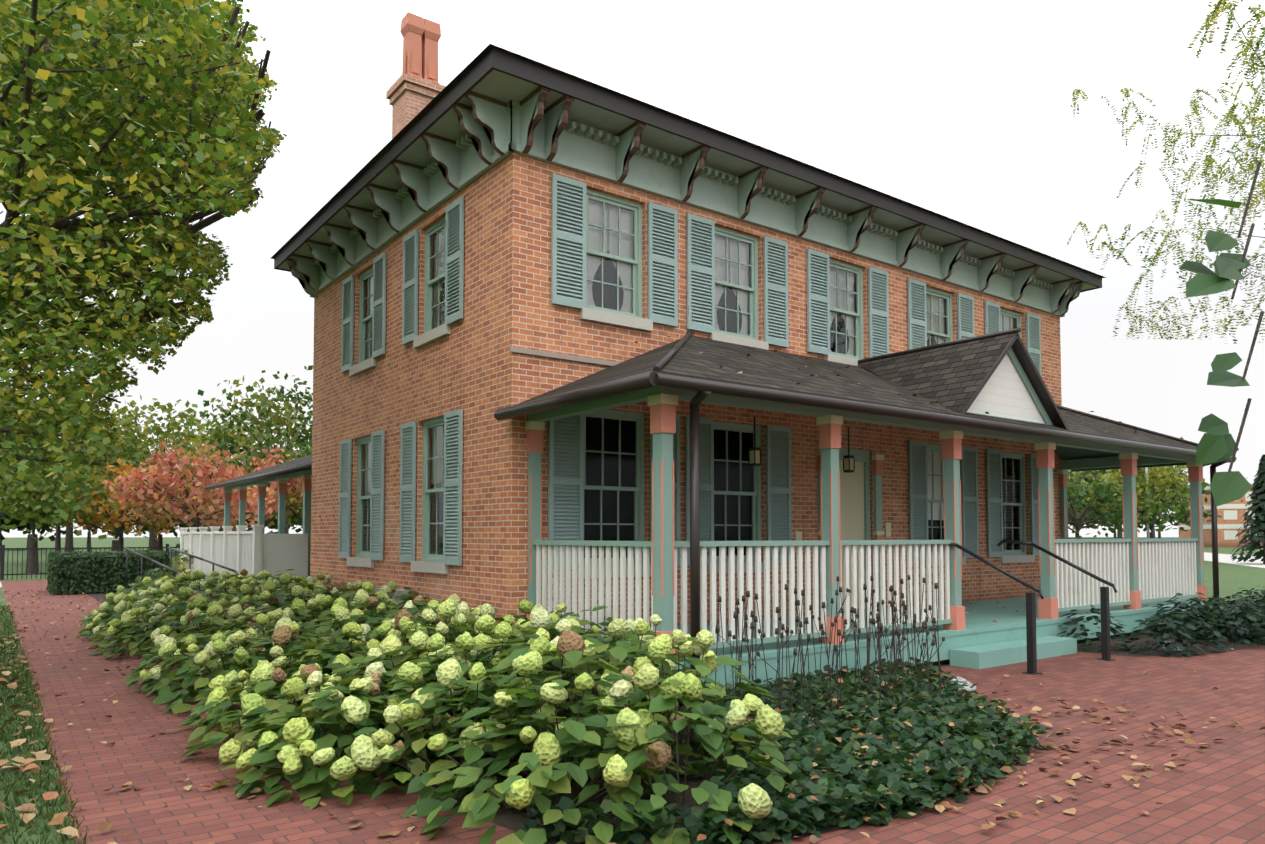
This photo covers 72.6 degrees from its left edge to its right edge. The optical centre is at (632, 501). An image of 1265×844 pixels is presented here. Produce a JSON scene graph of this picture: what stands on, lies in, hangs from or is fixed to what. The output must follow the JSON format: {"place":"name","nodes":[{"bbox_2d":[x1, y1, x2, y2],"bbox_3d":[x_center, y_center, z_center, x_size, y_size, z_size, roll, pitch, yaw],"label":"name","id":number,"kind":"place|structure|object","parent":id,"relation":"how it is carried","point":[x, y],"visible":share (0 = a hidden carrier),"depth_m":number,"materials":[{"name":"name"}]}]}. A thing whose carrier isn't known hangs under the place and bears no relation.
{"place":"outdoors","nodes":[
{"label":"outdoors","id":0,"kind":"place"},
{"bbox_2d":[223,478,311,501],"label":"column capitals","id":1,"kind":"object","parent":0,"point":[282,488],"visible":0.35,"depth_m":20.09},
{"bbox_2d":[223,474,311,492],"bbox_3d":[-8.149,-0.404,19.476,0.190,0.085,9.190,2,-3,-37],"label":"column capital","id":2,"kind":"object","parent":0,"point":[306,476],"visible":0.67,"depth_m":20.06,"materials":[{"name":"orange wood"}]},
{"bbox_2d":[224,469,311,575],"bbox_3d":[-7.268,0.217,19.817,2.550,3.310,10.270,2,-3,-37],"label":"frame","id":3,"kind":"object","parent":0,"point":[282,511],"visible":0.1,"depth_m":18.74,"materials":[{"name":"teal wood"}]},
{"bbox_2d":[227,455,311,480],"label":"roof","id":4,"kind":"structure","parent":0,"point":[305,459],"depth_m":21.43,"materials":[{"name":"grey"}]},
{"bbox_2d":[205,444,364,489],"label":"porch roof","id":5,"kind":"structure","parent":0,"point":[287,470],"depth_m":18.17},
{"bbox_2d":[0,365,1264,572],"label":"tree","id":6,"kind":"object","parent":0,"point":[1106,485],"depth_m":40.70,"materials":[{"name":"plant"}]},
{"bbox_2d":[0,537,1264,843],"bbox_3d":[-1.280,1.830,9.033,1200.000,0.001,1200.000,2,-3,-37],"label":"ground","id":7,"kind":"structure","parent":0,"point":[1234,579],"depth_m":27.90,"materials":[{"name":"green plant"}]},
{"bbox_2d":[0,604,89,843],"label":"grass","id":8,"kind":"structure","parent":7,"relation":"on","point":[48,815],"depth_m":5.74,"materials":[{"name":"green plant"}]},
{"bbox_2d":[0,544,179,579],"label":"iron fence","id":9,"kind":"object","parent":7,"relation":"on","point":[89,548],"visible":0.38,"depth_m":28.80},
{"bbox_2d":[46,549,193,594],"bbox_3d":[-10.849,1.701,20.286,4.502,1.264,9.099,2,-3,-37],"label":"hedge","id":10,"kind":"object","parent":7,"relation":"on","point":[52,558],"depth_m":21.53,"materials":[{"name":"green plant"}]},
{"bbox_2d":[0,0,286,541],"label":"maple","id":11,"kind":"object","parent":7,"relation":"on","point":[76,133],"depth_m":6.70,"materials":[{"name":"green plant"}]},
{"bbox_2d":[76,569,791,843],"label":"hydrangea","id":12,"kind":"object","parent":7,"relation":"on","point":[479,806],"depth_m":5.11,"materials":[{"name":"green plant"}]},
{"bbox_2d":[85,568,784,818],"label":"hydrangea flowers","id":13,"kind":"object","parent":12,"relation":"attached to","point":[369,754],"visible":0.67,"depth_m":5.72,"materials":[{"name":"green plant"}]},
{"bbox_2d":[0,334,1264,843],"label":"fallen leaves","id":14,"kind":"object","parent":7,"relation":"on","point":[72,832],"visible":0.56,"depth_m":5.55,"materials":[{"name":"brown plant"}]},
{"bbox_2d":[0,545,1264,586],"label":"concrete paths","id":15,"kind":"structure","parent":7,"relation":"on","point":[1224,558],"depth_m":49.51,"materials":[{"name":"white concrete"}]},
{"bbox_2d":[310,152,1061,654],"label":"house walls","id":16,"kind":"structure","parent":7,"relation":"on","point":[474,368],"depth_m":10.98,"materials":[{"name":"brick"}]},
{"bbox_2d":[510,346,619,365],"bbox_3d":[3.381,-1.473,12.634,11.680,0.055,0.030,2,-3,-37],"label":"belt course","id":17,"kind":"object","parent":16,"relation":"attached to","point":[559,356],"visible":0.36,"depth_m":9.51,"materials":[{"name":"beige stone"}]},
{"bbox_2d":[278,70,1095,325],"bbox_3d":[1.278,-3.793,15.563,12.650,0.590,8.030,2,-3,-37],"label":"frieze","id":18,"kind":"object","parent":16,"relation":"attached to","point":[581,153],"visible":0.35,"depth_m":11.04,"materials":[{"name":"teal wood"}]},
{"bbox_2d":[315,121,1051,289],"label":"dentils","id":19,"kind":"object","parent":18,"relation":"attached to","point":[465,142],"visible":0.58,"depth_m":11.38,"materials":[{"name":"teal wood"}]},
{"bbox_2d":[285,86,1084,315],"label":"brackets","id":20,"kind":"object","parent":18,"relation":"attached to","point":[483,120],"visible":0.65,"depth_m":11.05,"materials":[{"name":"teal wood"}]},
{"bbox_2d":[270,44,1105,292],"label":"roof","id":21,"kind":"structure","parent":18,"relation":"on","point":[484,63],"depth_m":10.61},
{"bbox_2d":[386,73,445,138],"bbox_3d":[-3.644,-5.651,14.743,0.900,2.800,0.780,2,-3,-37],"label":"chimney","id":22,"kind":"object","parent":21,"relation":"on","point":[409,97],"visible":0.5,"depth_m":14.45,"materials":[{"name":"brick"}]},
{"bbox_2d":[400,12,440,83],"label":"chimney pots","id":23,"kind":"object","parent":22,"relation":"on","point":[421,36],"visible":0.69,"depth_m":14.71,"materials":[{"name":"orange ceramic"}]},
{"bbox_2d":[338,174,1041,569],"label":"shutters","id":24,"kind":"object","parent":16,"relation":"attached to","point":[566,434],"visible":0.9,"depth_m":11.32,"materials":[{"name":"teal wood"}]},
{"bbox_2d":[356,188,1025,613],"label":"window trim","id":25,"kind":"structure","parent":16,"relation":"attached to","point":[430,280],"depth_m":11.26,"materials":[{"name":"wood"}]},
{"bbox_2d":[347,307,1034,578],"bbox_3d":[1.810,-0.556,12.238,11.693,3.040,4.262,0,-2,-11],"label":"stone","id":26,"kind":"object","parent":16,"relation":"on","point":[587,314],"visible":0.52,"depth_m":10.87,"materials":[{"name":"grey stone"}]},
{"bbox_2d":[586,422,1019,556],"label":"interior wall","id":27,"kind":"structure","parent":16,"relation":"in","point":[751,497],"depth_m":11.15,"materials":[{"name":"black"}]},
{"bbox_2d":[839,460,864,610],"bbox_3d":[3.067,0.494,12.459,0.860,2.160,0.050,2,-3,-37],"label":"door","id":28,"kind":"structure","parent":16,"relation":"attached to","point":[852,505],"depth_m":12.54,"materials":[{"name":"beige wood"}]},
{"bbox_2d":[575,594,1209,698],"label":"porch deck","id":29,"kind":"structure","parent":7,"relation":"on","point":[981,640],"depth_m":9.88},
{"bbox_2d":[528,348,1203,648],"bbox_3d":[4.159,-0.219,11.729,11.460,3.548,2.332,2,-3,-37],"label":"sage porch","id":30,"kind":"object","parent":29,"relation":"on","point":[663,451],"visible":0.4,"depth_m":9.18,"materials":[{"name":"teal wood"}]},
{"bbox_2d":[516,333,1196,448],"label":"porch roof","id":31,"kind":"structure","parent":30,"relation":"on","point":[951,376],"depth_m":10.32,"materials":[{"name":"grey"}]},
{"bbox_2d":[536,541,1196,642],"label":"balusters","id":32,"kind":"object","parent":30,"relation":"attached to","point":[1170,571],"visible":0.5,"depth_m":8.85,"materials":[{"name":"white wood"}]},
{"bbox_2d":[967,354,1044,423],"bbox_3d":[4.638,-1.511,10.721,2.244,1.010,0.001,2,-3,-37],"label":"gable siding","id":33,"kind":"object","parent":30,"relation":"attached to","point":[1004,393],"visible":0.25,"depth_m":10.73,"materials":[{"name":"white wood"}]},
{"bbox_2d":[525,404,1206,661],"bbox_3d":[4.153,0.444,11.710,11.495,2.220,2.321,2,-3,-37],"label":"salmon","id":34,"kind":"object","parent":29,"relation":"on","point":[663,418],"visible":0.62,"depth_m":9.96,"materials":[{"name":"wood"}]},
{"bbox_2d":[525,393,1202,539],"bbox_3d":[4.154,-0.108,11.730,11.510,1.285,2.332,2,-3,-37],"label":"column capital","id":35,"kind":"object","parent":34,"relation":"on","point":[661,398],"visible":0.75,"depth_m":10.02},
{"bbox_2d":[643,629,1157,704],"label":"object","id":36,"kind":"object","parent":29,"relation":"attached to","point":[942,662],"depth_m":11.66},
{"bbox_2d":[1145,467,1149,537],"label":"lamp post","id":37,"kind":"object","parent":7,"relation":"on","point":[1147,524],"visible":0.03,"depth_m":46.17,"materials":[{"name":"white metal"}]},
{"bbox_2d":[1179,489,1262,546],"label":"building","id":38,"kind":"structure","parent":7,"relation":"on","point":[1207,535],"depth_m":103.10,"materials":[{"name":"brick"}]},
{"bbox_2d":[1178,486,1256,539],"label":"building bands","id":39,"kind":"object","parent":38,"relation":"attached to","point":[1230,515],"visible":0.25,"depth_m":102.87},
{"bbox_2d":[0,0,1264,537],"label":"sky","id":40,"kind":"structure","parent":0,"point":[958,110],"materials":[{"name":"white"}]},
{"bbox_2d":[1,580,1264,843],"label":"pavers","id":41,"kind":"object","parent":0,"point":[1213,792],"visible":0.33,"depth_m":5.43,"materials":[{"name":"red brick"}]},
{"bbox_2d":[90,593,1264,843],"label":"beds","id":42,"kind":"object","parent":41,"relation":"on","point":[512,819],"visible":0.09,"depth_m":5.15,"materials":[{"name":"soil"}]},
{"bbox_2d":[124,547,239,593],"bbox_3d":[-8.368,0.991,19.504,4.592,2.500,7.806,2,-3,-37],"label":"handrail","id":43,"kind":"object","parent":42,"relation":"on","point":[177,572],"visible":0.42,"depth_m":18.83,"materials":[{"name":"black metal"}]},
{"bbox_2d":[179,525,307,582],"bbox_3d":[-9.228,1.425,19.978,1.040,1.670,7.993,2,-3,-37],"label":"white fence","id":44,"kind":"object","parent":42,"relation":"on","point":[256,551],"visible":0.69,"depth_m":17.31,"materials":[{"name":"white wood"}]},
{"bbox_2d":[372,588,407,608],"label":"utility boxes","id":45,"kind":"object","parent":42,"relation":"on","point":[398,592],"visible":0.06,"depth_m":11.24,"materials":[{"name":"grey metal"}]},
{"bbox_2d":[714,575,944,728],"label":"dead stalks","id":46,"kind":"object","parent":42,"relation":"on","point":[854,624],"visible":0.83,"depth_m":7.24,"materials":[{"name":"brown plant"}]},
{"bbox_2d":[494,328,1236,674],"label":"gutters","id":47,"kind":"object","parent":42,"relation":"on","point":[704,388],"visible":0.75,"depth_m":8.53,"materials":[{"name":"black metal"}]},
{"bbox_2d":[519,587,1264,843],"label":"groundcover","id":48,"kind":"object","parent":42,"relation":"on","point":[862,790],"visible":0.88,"depth_m":5.50,"materials":[{"name":"green plant"}]},
{"bbox_2d":[748,416,1116,674],"bbox_3d":[3.701,0.418,10.664,2.203,2.950,3.993,4,-5,-61],"label":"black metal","id":49,"kind":"object","parent":41,"relation":"on","point":[1031,629],"visible":0.85,"depth_m":10.13,"materials":[{"name":"black metal"}]},
{"bbox_2d":[750,450,853,469],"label":"lamps","id":50,"kind":"object","parent":49,"relation":"attached to","point":[846,460],"visible":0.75,"depth_m":10.72,"materials":[{"name":"black metal"}]},
{"bbox_2d":[941,641,1181,691],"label":"rocks","id":51,"kind":"object","parent":41,"relation":"on","point":[967,686],"depth_m":8.23,"materials":[{"name":"grey stone"}]},
{"bbox_2d":[361,199,1015,554],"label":"curtains","id":52,"kind":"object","parent":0,"point":[627,249],"depth_m":11.27,"materials":[{"name":"white fabric"}]},
{"bbox_2d":[366,200,1014,609],"bbox_3d":[1.278,-0.855,15.447,11.610,5.830,6.990,2,-3,-37],"label":"house interior","id":53,"kind":"object","parent":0,"point":[610,478],"depth_m":11.21,"materials":[{"name":"black"}]},
{"bbox_2d":[1054,446,1120,459],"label":"porch ceiling","id":54,"kind":"structure","parent":0,"point":[1065,453],"depth_m":15.66,"materials":[{"name":"teal wood"}]},
{"bbox_2d":[1066,0,1264,473],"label":"locust","id":55,"kind":"object","parent":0,"point":[1251,58],"depth_m":14.07},
{"bbox_2d":[1179,198,1251,505],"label":"leaves","id":56,"kind":"object","parent":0,"point":[1217,443],"visible":0.98,"depth_m":2.04,"materials":[{"name":"green plant"}]}
]}

